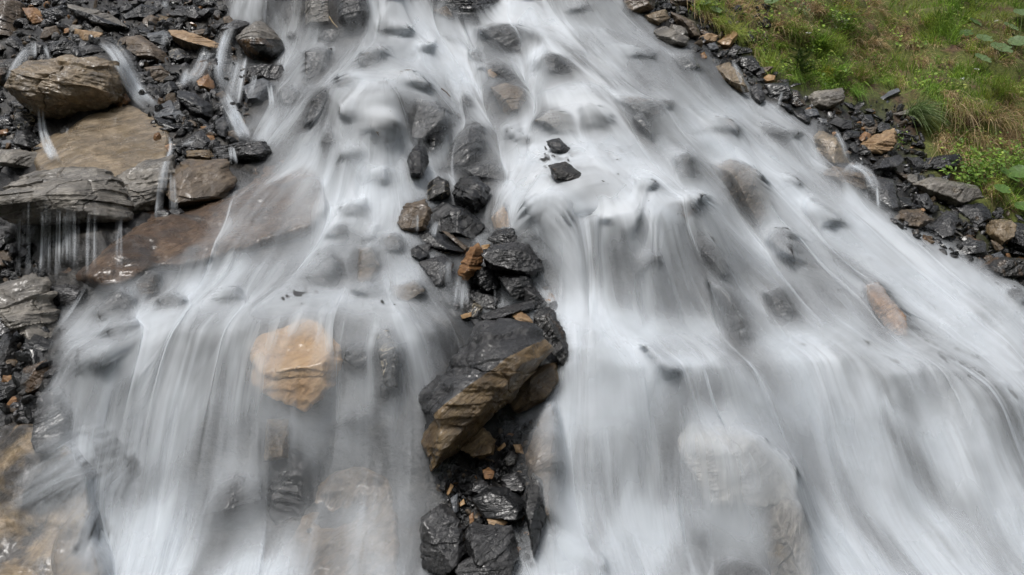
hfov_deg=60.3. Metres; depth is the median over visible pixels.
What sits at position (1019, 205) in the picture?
butterbur plant
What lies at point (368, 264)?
rock
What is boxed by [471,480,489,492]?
stone
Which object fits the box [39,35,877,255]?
water
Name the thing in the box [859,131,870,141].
stone
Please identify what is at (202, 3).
rock
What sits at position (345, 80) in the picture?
stone
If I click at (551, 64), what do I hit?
rock
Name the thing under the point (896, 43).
ground herbs
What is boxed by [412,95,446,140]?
rock
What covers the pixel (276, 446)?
rock
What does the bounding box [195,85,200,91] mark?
stone
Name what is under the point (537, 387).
slab
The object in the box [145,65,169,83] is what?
rock
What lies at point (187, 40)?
slab
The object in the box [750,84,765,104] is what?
rock
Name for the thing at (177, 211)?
stone
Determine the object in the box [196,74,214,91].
stone
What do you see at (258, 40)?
boulder
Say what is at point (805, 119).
stone
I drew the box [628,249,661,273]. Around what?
stone
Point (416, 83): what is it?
stone
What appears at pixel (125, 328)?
rock
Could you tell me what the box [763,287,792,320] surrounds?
rock
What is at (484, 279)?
rock
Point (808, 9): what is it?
leafy shrub
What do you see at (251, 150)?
rock
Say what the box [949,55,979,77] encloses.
grass tuft
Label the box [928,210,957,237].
slab
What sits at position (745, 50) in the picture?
stone
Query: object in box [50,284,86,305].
slab
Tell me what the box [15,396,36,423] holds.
rock
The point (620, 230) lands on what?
stone
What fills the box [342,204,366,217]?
stone
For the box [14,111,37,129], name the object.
rock
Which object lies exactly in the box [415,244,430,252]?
stone
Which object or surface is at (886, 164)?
slab
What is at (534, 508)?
rock
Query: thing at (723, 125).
stone
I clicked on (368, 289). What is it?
stone
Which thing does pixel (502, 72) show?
rock
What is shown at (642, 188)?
stone
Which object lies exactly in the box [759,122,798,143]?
stone
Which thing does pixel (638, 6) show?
boulder
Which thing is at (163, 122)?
stone
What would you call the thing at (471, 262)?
chunk
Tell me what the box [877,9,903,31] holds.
grass tuft
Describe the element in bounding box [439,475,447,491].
stone
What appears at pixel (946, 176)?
stone
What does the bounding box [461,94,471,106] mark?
stone
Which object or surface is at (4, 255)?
rock
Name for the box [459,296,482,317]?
rock
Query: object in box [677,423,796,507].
boulder
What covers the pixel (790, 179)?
stone
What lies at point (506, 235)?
slab
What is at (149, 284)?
rock
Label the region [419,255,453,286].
rock
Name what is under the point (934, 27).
grass tuft
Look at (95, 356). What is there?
stone
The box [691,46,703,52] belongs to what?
stone
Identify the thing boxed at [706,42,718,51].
stone
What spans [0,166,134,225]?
boulder
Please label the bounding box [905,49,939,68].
grass tuft
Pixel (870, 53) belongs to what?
grass tuft
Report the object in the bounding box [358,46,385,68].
stone
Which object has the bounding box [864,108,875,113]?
stone
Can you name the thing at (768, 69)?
stone
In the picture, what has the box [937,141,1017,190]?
leafy shrub
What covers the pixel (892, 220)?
stone
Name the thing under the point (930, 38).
grass
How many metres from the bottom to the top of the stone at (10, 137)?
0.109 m
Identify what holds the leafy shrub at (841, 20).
on the hillside
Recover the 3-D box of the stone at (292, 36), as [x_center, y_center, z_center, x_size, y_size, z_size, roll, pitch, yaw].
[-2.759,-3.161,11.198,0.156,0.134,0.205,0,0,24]
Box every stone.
[0,44,5,51]
[0,267,14,277]
[1,139,12,147]
[4,240,17,250]
[5,36,24,49]
[5,143,11,149]
[6,134,13,139]
[7,396,16,405]
[14,263,20,273]
[16,18,30,25]
[40,25,60,39]
[44,366,60,377]
[65,25,82,34]
[74,345,116,366]
[78,40,90,46]
[89,26,103,32]
[109,10,119,16]
[115,94,129,106]
[117,36,128,45]
[119,4,132,12]
[138,60,155,67]
[139,28,152,39]
[145,83,157,88]
[153,116,180,129]
[154,0,168,7]
[154,209,171,217]
[160,81,178,93]
[161,46,167,53]
[169,209,184,213]
[172,141,187,149]
[173,100,184,110]
[175,81,188,89]
[191,29,204,35]
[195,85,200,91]
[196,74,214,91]
[198,8,215,17]
[204,125,214,133]
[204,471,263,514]
[208,53,215,58]
[209,88,220,99]
[215,286,240,305]
[217,4,227,12]
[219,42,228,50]
[219,105,226,115]
[223,16,232,23]
[286,33,297,41]
[304,256,342,288]
[318,29,338,41]
[321,130,337,144]
[333,413,369,427]
[337,74,354,87]
[339,107,355,121]
[340,147,361,160]
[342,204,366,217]
[344,340,375,368]
[354,281,381,299]
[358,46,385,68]
[360,225,378,243]
[372,20,409,33]
[375,175,386,185]
[379,383,393,400]
[398,69,429,89]
[411,245,429,260]
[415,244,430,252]
[432,6,452,19]
[437,285,446,290]
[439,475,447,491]
[447,484,452,494]
[450,494,458,512]
[452,302,461,309]
[455,112,465,118]
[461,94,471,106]
[469,513,473,522]
[470,317,479,323]
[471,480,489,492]
[481,227,489,232]
[482,467,493,478]
[487,69,497,78]
[487,518,507,525]
[497,443,505,450]
[500,471,525,492]
[504,451,517,465]
[506,126,529,144]
[512,312,532,322]
[513,444,523,453]
[520,228,534,237]
[525,201,548,235]
[531,237,544,248]
[538,257,548,262]
[538,280,549,288]
[566,4,587,11]
[579,553,606,572]
[581,114,607,130]
[610,219,638,243]
[614,97,669,119]
[617,45,655,60]
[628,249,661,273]
[635,180,655,192]
[645,347,678,372]
[660,3,671,8]
[670,24,687,34]
[670,53,700,71]
[674,195,702,218]
[679,6,687,11]
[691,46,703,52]
[700,29,715,34]
[700,52,706,58]
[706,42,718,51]
[706,116,738,134]
[713,49,728,57]
[728,44,741,55]
[737,47,752,55]
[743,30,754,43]
[754,67,765,75]
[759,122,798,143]
[763,66,773,72]
[764,74,775,82]
[777,102,794,113]
[785,176,800,185]
[790,82,801,86]
[794,112,810,124]
[801,203,841,229]
[817,117,826,123]
[817,125,824,131]
[830,107,841,112]
[839,139,849,151]
[841,133,849,140]
[844,102,852,108]
[848,142,859,153]
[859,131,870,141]
[860,172,872,178]
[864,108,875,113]
[864,124,877,129]
[872,114,883,120]
[889,218,897,223]
[894,171,907,180]
[895,129,909,135]
[905,157,923,166]
[906,174,917,184]
[927,205,938,213]
[941,173,950,178]
[954,230,962,236]
[982,255,992,261]
[991,240,1002,250]
[991,252,1003,256]
[1012,250,1023,255]
[1015,278,1023,285]
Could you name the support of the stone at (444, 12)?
on the hillside
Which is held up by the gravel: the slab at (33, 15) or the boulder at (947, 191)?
the boulder at (947, 191)
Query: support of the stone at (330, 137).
in the water at (603, 192)
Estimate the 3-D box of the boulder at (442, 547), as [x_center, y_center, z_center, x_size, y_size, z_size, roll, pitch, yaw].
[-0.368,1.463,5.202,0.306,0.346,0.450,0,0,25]
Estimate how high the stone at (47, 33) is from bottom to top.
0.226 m
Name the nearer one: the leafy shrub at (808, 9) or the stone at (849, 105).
the stone at (849, 105)
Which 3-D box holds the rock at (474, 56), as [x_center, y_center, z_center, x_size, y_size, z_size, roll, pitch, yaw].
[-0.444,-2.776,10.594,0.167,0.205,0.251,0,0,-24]
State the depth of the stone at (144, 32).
11.07 m
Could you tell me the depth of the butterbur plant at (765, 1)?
12.40 m
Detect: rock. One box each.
[0,0,25,37]
[0,59,18,85]
[0,116,12,127]
[0,225,12,250]
[0,250,11,268]
[0,317,8,335]
[0,381,7,401]
[11,101,28,110]
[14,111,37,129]
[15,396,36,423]
[20,359,52,393]
[22,41,48,57]
[23,334,52,355]
[31,386,75,453]
[41,5,68,20]
[47,38,77,56]
[76,45,104,55]
[97,287,136,323]
[106,317,138,339]
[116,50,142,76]
[122,4,161,20]
[135,270,163,300]
[137,72,145,84]
[142,15,158,25]
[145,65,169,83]
[158,15,173,22]
[158,293,184,310]
[168,48,193,62]
[184,130,210,148]
[192,0,216,6]
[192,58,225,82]
[213,115,235,137]
[213,140,271,160]
[220,19,249,36]
[242,78,274,103]
[246,64,284,79]
[264,418,288,460]
[266,447,321,524]
[278,85,299,107]
[303,90,328,127]
[304,0,328,28]
[305,48,331,81]
[318,245,333,262]
[324,223,349,237]
[337,0,369,25]
[357,247,379,282]
[376,329,398,387]
[382,234,402,252]
[396,199,432,232]
[407,146,428,178]
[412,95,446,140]
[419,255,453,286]
[423,126,446,155]
[425,176,450,201]
[430,202,484,238]
[436,0,494,21]
[454,556,513,574]
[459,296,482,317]
[460,427,495,458]
[461,160,507,180]
[464,523,519,570]
[465,283,501,309]
[469,49,483,62]
[471,485,524,519]
[472,266,500,291]
[478,24,533,51]
[481,62,515,81]
[483,258,503,271]
[491,83,524,114]
[491,206,509,228]
[497,271,534,298]
[523,287,547,309]
[523,473,545,558]
[525,404,558,531]
[539,54,572,73]
[546,138,570,153]
[548,161,580,181]
[633,113,655,143]
[671,12,699,37]
[673,153,694,183]
[696,234,727,282]
[708,280,752,347]
[716,556,766,574]
[738,55,760,71]
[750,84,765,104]
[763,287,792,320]
[764,81,792,101]
[788,88,806,108]
[803,108,819,117]
[829,117,852,129]
[843,129,859,138]
[860,114,874,126]
[862,176,901,211]
[863,282,907,337]
[897,197,911,209]
[912,193,933,211]
[924,153,962,169]
[954,203,991,224]
[981,256,1023,277]
[1004,286,1023,302]
[1007,222,1023,250]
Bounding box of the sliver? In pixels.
[442,231,468,251]
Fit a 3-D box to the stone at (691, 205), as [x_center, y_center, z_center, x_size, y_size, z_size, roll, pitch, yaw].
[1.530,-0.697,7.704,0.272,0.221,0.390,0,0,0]
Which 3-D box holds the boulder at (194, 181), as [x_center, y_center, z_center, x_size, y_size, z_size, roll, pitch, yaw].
[-2.886,-0.943,8.121,0.643,0.502,0.815,0,0,-30]
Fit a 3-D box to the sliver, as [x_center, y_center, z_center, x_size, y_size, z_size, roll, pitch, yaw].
[-0.478,-0.384,7.368,0.245,0.188,0.157,0,0,12]
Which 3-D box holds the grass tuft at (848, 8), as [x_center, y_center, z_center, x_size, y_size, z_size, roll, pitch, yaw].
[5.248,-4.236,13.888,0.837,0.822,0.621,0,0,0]
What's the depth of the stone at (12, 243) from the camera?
7.42 m
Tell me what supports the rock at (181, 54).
on the hillside
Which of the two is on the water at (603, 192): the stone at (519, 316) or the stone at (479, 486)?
the stone at (519, 316)
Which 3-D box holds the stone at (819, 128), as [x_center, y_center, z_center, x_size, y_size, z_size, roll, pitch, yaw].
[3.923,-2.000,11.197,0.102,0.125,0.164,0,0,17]
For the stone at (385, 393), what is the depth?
5.78 m
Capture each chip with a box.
[461,312,471,318]
[481,244,490,249]
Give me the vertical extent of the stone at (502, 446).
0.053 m
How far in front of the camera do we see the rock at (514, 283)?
6.86 m
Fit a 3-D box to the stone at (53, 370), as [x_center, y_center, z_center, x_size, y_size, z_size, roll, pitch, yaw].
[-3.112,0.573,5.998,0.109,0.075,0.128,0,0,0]
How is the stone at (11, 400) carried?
on the gravel
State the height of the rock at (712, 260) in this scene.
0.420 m
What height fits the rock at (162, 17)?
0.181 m
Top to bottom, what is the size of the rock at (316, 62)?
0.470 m
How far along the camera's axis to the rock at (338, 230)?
7.30 m
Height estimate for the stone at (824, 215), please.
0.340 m
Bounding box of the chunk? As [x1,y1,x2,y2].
[457,243,482,280]
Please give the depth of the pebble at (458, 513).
5.39 m
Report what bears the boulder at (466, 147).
on the hillside
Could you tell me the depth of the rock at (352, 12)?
10.36 m
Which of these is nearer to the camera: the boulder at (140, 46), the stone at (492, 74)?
the stone at (492, 74)
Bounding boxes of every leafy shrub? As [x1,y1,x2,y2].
[748,26,775,43]
[787,0,813,14]
[828,6,850,30]
[864,49,885,70]
[895,131,907,148]
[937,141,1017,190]
[992,124,1023,165]
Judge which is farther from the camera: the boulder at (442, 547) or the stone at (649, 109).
the stone at (649, 109)
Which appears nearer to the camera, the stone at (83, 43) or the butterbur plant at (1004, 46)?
the stone at (83, 43)
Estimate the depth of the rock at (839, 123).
11.45 m
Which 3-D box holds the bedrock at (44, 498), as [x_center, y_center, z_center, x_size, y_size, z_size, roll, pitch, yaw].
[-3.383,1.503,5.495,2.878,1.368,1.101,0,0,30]
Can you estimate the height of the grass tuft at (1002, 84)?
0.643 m
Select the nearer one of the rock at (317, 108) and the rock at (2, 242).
the rock at (2, 242)
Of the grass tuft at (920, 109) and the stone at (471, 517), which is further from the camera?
the grass tuft at (920, 109)
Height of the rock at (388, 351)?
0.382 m
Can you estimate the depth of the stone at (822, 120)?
11.40 m
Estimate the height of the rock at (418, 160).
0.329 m
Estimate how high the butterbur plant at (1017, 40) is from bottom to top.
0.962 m
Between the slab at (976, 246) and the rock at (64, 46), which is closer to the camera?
the slab at (976, 246)
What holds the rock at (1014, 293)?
on the hillside
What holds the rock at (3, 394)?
on the hillside
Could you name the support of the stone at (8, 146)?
on the hillside
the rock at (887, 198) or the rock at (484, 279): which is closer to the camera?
the rock at (484, 279)
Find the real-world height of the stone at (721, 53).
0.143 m
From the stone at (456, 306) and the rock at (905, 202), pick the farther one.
the rock at (905, 202)
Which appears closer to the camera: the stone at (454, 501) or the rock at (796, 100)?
the stone at (454, 501)
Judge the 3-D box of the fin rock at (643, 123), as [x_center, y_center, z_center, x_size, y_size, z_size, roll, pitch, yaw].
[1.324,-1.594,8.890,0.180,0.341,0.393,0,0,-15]
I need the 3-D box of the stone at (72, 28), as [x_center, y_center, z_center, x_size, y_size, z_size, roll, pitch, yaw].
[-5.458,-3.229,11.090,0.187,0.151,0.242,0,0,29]
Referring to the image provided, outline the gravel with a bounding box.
[0,0,1023,573]
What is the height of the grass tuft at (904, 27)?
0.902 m
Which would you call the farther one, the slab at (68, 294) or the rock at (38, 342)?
the slab at (68, 294)
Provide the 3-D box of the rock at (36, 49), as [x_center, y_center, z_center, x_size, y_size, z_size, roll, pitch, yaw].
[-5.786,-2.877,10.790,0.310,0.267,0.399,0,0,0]
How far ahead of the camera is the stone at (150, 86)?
9.84 m
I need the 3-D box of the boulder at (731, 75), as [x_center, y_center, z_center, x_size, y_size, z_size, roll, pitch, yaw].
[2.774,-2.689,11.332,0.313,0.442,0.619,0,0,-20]
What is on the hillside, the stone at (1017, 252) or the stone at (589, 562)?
the stone at (589, 562)
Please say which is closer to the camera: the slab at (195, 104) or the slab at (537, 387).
the slab at (537, 387)
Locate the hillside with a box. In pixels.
[0,0,1023,574]
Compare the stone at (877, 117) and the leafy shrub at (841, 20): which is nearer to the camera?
the stone at (877, 117)
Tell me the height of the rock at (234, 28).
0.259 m
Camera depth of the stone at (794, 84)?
12.06 m
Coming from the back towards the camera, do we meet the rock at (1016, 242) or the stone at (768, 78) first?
the stone at (768, 78)
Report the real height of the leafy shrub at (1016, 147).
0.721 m
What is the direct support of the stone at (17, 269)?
on the hillside
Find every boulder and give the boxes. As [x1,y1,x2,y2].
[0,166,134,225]
[0,273,60,339]
[0,333,20,370]
[4,54,129,118]
[116,155,175,213]
[126,35,167,62]
[165,159,236,207]
[235,21,285,60]
[250,319,342,411]
[419,503,465,574]
[442,125,484,170]
[452,175,490,214]
[480,242,543,276]
[533,307,570,365]
[535,110,575,135]
[623,0,654,13]
[653,26,689,46]
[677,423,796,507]
[711,159,771,225]
[715,62,748,92]
[758,499,817,574]
[812,131,849,165]
[823,166,867,191]
[860,128,897,154]
[893,209,933,227]
[912,177,983,205]
[985,219,1016,245]
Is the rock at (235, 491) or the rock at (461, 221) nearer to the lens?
the rock at (235, 491)
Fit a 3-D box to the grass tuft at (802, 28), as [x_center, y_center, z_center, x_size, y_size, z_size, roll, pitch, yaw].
[4.181,-3.663,12.931,0.687,0.691,0.718,0,0,27]
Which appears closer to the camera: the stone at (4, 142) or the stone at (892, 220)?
the stone at (4, 142)
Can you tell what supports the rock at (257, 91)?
on the hillside
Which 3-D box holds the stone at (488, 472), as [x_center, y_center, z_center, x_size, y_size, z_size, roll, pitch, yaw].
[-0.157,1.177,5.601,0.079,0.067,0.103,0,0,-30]
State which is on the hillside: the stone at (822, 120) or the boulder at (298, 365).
the boulder at (298, 365)
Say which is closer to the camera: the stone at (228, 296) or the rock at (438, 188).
the stone at (228, 296)
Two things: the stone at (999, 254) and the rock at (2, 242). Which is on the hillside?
the rock at (2, 242)
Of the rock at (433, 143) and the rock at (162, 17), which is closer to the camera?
the rock at (433, 143)
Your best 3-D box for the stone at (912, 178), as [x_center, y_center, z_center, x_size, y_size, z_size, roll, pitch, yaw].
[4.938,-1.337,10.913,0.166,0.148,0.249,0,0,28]
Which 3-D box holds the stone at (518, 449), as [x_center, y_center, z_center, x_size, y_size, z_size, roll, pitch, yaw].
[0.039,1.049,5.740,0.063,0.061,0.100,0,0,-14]
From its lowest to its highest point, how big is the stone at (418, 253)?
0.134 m
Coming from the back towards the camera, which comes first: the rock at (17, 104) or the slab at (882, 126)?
the slab at (882, 126)
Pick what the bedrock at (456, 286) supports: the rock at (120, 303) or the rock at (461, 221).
the rock at (461, 221)
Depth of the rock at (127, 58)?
10.28 m
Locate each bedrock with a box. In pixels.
[0,422,106,574]
[51,510,105,574]
[62,156,330,291]
[275,467,399,574]
[428,233,546,321]
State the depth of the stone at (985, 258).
9.64 m
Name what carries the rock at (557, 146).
on the hillside
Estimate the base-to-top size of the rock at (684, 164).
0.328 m
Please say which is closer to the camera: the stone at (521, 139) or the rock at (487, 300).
the rock at (487, 300)
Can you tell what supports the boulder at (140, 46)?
on the hillside
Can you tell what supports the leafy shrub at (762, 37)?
on the hillside
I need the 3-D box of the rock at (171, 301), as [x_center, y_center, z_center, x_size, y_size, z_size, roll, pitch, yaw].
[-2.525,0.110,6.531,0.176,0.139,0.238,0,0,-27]
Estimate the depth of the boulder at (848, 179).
10.04 m
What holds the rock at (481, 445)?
on the hillside
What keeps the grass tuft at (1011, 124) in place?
on the hillside
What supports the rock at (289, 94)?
on the hillside
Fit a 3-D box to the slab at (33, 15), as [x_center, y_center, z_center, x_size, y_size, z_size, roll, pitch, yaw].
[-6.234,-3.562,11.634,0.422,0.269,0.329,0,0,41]
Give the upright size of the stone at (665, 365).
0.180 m
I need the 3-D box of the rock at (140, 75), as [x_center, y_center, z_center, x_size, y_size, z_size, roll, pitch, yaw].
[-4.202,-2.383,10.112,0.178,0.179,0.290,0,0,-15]
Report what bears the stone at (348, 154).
in the water at (603, 192)
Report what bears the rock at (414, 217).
in the water at (603, 192)
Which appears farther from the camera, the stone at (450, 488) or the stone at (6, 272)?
the stone at (6, 272)
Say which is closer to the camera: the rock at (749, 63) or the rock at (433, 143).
the rock at (433, 143)
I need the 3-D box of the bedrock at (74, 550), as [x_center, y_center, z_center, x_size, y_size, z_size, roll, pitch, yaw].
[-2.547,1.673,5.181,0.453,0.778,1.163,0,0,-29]
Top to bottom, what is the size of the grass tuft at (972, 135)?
1.027 m
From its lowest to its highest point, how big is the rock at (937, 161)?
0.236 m
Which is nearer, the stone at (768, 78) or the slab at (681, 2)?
the stone at (768, 78)
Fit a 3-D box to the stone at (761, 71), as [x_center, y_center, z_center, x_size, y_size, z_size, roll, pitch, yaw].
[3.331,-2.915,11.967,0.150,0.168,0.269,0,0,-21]
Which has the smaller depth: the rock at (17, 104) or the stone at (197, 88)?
the rock at (17, 104)
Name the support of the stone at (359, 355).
in the water at (603, 192)
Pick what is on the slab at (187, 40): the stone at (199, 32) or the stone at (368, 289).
the stone at (199, 32)
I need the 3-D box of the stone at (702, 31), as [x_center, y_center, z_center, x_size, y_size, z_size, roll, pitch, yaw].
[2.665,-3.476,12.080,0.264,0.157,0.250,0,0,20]
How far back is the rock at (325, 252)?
7.11 m
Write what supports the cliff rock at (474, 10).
on the hillside
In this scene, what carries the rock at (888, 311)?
on the hillside
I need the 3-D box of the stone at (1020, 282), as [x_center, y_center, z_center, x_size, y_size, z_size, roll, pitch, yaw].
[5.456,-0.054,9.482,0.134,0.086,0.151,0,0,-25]
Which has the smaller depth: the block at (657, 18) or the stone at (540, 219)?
the stone at (540, 219)
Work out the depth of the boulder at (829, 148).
10.55 m
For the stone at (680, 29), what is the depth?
11.48 m
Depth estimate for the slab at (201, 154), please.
8.56 m
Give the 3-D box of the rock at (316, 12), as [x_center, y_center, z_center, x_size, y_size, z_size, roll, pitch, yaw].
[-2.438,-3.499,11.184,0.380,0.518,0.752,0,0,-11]
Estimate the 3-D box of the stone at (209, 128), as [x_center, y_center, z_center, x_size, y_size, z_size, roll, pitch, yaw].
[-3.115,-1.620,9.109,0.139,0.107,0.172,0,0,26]
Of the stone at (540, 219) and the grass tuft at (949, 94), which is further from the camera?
the grass tuft at (949, 94)
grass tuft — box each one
[732,9,764,39]
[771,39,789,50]
[775,13,821,47]
[814,26,863,54]
[817,64,844,79]
[834,0,870,15]
[851,61,885,84]
[852,38,891,65]
[876,69,899,87]
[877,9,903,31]
[887,16,917,41]
[903,94,954,134]
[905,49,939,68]
[916,17,968,35]
[924,92,993,143]
[934,87,968,114]
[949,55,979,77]
[956,125,1003,154]
[971,64,1023,100]
[995,103,1023,142]
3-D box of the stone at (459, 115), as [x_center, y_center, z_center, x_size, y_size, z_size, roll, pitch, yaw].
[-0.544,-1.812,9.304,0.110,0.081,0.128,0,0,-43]
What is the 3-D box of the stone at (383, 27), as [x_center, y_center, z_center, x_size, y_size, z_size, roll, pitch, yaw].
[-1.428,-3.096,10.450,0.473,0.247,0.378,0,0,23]
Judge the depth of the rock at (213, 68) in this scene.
10.16 m
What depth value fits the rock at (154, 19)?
11.46 m
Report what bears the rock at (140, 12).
on the hillside
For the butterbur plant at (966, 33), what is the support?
on the hillside
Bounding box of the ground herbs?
[700,0,1023,199]
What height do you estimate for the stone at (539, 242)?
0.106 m
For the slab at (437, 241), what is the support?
on the bedrock at (456, 286)
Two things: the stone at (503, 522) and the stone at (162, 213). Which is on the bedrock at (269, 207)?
the stone at (162, 213)
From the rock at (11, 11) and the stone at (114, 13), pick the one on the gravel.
the stone at (114, 13)
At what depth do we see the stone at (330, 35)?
10.55 m
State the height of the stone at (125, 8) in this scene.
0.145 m
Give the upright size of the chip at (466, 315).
0.051 m
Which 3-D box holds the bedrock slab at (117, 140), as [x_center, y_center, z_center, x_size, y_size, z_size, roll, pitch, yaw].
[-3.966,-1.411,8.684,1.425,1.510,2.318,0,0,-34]
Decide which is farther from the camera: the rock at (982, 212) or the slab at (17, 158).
the rock at (982, 212)
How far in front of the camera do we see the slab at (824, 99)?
11.83 m
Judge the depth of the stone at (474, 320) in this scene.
6.69 m
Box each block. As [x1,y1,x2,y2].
[74,29,102,40]
[147,31,173,44]
[644,9,669,25]
[699,33,718,42]
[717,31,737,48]
[767,227,795,262]
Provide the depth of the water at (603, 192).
7.07 m
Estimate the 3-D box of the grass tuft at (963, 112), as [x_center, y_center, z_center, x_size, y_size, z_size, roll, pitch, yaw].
[6.192,-2.135,12.013,0.924,1.092,0.674,0,0,-21]
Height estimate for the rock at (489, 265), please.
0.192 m
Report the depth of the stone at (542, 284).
7.04 m
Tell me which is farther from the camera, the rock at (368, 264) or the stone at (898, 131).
the stone at (898, 131)
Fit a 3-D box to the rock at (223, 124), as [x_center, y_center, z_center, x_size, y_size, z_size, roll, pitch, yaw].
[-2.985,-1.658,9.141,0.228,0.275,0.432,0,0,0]
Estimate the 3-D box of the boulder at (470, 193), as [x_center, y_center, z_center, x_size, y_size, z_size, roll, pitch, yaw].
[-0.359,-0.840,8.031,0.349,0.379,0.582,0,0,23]
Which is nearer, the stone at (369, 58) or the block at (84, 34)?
the stone at (369, 58)
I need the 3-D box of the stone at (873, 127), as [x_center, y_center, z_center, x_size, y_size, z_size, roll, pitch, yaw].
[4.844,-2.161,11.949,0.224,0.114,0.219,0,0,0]
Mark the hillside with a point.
(668, 298)
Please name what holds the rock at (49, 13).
on the hillside
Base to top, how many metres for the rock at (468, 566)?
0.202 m
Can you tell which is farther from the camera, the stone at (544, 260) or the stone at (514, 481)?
the stone at (544, 260)
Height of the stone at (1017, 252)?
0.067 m
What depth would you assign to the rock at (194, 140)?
8.75 m
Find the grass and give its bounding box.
[689,0,1023,211]
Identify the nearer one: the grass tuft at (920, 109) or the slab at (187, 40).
the slab at (187, 40)
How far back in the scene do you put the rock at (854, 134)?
11.34 m
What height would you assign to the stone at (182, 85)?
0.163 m
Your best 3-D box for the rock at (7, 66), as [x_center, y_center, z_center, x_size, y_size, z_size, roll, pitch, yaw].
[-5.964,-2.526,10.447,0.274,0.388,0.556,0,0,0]
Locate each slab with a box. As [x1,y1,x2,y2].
[0,149,36,167]
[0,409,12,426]
[13,129,39,149]
[22,8,42,24]
[31,105,169,176]
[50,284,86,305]
[67,4,126,30]
[154,100,183,123]
[168,30,220,52]
[169,5,205,21]
[177,90,213,117]
[186,150,214,159]
[393,281,424,300]
[416,228,467,253]
[418,317,553,471]
[480,301,534,319]
[487,228,524,243]
[509,362,558,412]
[673,0,699,6]
[808,88,844,109]
[852,101,863,110]
[871,155,903,172]
[876,122,889,132]
[880,88,900,99]
[893,110,908,116]
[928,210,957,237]
[955,239,986,254]
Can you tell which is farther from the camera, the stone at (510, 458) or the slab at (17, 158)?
the slab at (17, 158)
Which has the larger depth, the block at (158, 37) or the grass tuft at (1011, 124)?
the grass tuft at (1011, 124)
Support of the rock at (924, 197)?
on the gravel
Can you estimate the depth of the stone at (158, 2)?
11.97 m
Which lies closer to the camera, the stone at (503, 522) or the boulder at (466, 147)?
the stone at (503, 522)
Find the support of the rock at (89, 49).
on the hillside
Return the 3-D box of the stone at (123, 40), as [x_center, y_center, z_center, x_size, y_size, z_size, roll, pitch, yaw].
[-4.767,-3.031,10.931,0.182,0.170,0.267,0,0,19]
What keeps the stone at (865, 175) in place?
on the hillside
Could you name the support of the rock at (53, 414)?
on the bedrock at (44, 498)
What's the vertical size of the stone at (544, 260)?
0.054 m
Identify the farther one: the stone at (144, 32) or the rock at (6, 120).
the stone at (144, 32)
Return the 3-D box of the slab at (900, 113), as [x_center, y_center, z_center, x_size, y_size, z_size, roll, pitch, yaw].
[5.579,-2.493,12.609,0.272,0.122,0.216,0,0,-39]
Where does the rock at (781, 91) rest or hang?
on the gravel
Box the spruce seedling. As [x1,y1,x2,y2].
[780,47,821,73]
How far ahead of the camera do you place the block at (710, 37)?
11.81 m
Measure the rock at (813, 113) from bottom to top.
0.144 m
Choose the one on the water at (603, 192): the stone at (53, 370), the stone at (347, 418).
the stone at (347, 418)
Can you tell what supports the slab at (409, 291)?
on the hillside
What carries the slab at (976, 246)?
on the hillside
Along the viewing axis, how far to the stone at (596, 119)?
8.68 m
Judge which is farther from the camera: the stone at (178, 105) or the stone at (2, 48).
the stone at (2, 48)
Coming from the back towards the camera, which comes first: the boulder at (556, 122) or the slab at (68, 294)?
the boulder at (556, 122)
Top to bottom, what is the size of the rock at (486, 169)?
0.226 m
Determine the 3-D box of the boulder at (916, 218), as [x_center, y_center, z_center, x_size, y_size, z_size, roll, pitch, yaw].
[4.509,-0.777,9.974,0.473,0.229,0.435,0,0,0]
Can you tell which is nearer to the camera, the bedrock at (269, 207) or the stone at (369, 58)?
the bedrock at (269, 207)
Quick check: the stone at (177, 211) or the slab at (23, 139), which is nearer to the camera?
the stone at (177, 211)
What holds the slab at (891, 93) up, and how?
on the hillside
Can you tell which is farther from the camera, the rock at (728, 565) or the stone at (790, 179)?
the stone at (790, 179)
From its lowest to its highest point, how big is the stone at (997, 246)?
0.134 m
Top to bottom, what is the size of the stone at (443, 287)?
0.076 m
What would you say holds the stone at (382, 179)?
on the hillside
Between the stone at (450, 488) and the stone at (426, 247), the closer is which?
the stone at (450, 488)
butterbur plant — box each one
[700,0,778,15]
[959,17,981,39]
[975,34,1012,62]
[994,164,1023,197]
[1004,9,1023,45]
[1014,201,1023,209]
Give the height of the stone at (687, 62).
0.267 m
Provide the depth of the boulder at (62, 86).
9.04 m
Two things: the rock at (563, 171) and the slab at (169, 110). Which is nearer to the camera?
the rock at (563, 171)
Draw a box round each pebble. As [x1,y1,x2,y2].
[455,511,460,518]
[510,465,518,471]
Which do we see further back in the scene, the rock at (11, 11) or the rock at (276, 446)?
the rock at (11, 11)
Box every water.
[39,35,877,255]
[73,0,1023,574]
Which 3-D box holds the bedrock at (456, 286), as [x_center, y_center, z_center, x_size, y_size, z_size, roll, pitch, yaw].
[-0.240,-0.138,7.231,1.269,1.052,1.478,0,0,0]
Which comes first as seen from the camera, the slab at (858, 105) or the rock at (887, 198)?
the rock at (887, 198)
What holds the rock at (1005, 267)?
on the hillside
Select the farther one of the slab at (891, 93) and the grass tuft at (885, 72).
the grass tuft at (885, 72)
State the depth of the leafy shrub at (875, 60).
13.39 m
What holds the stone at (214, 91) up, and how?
on the gravel

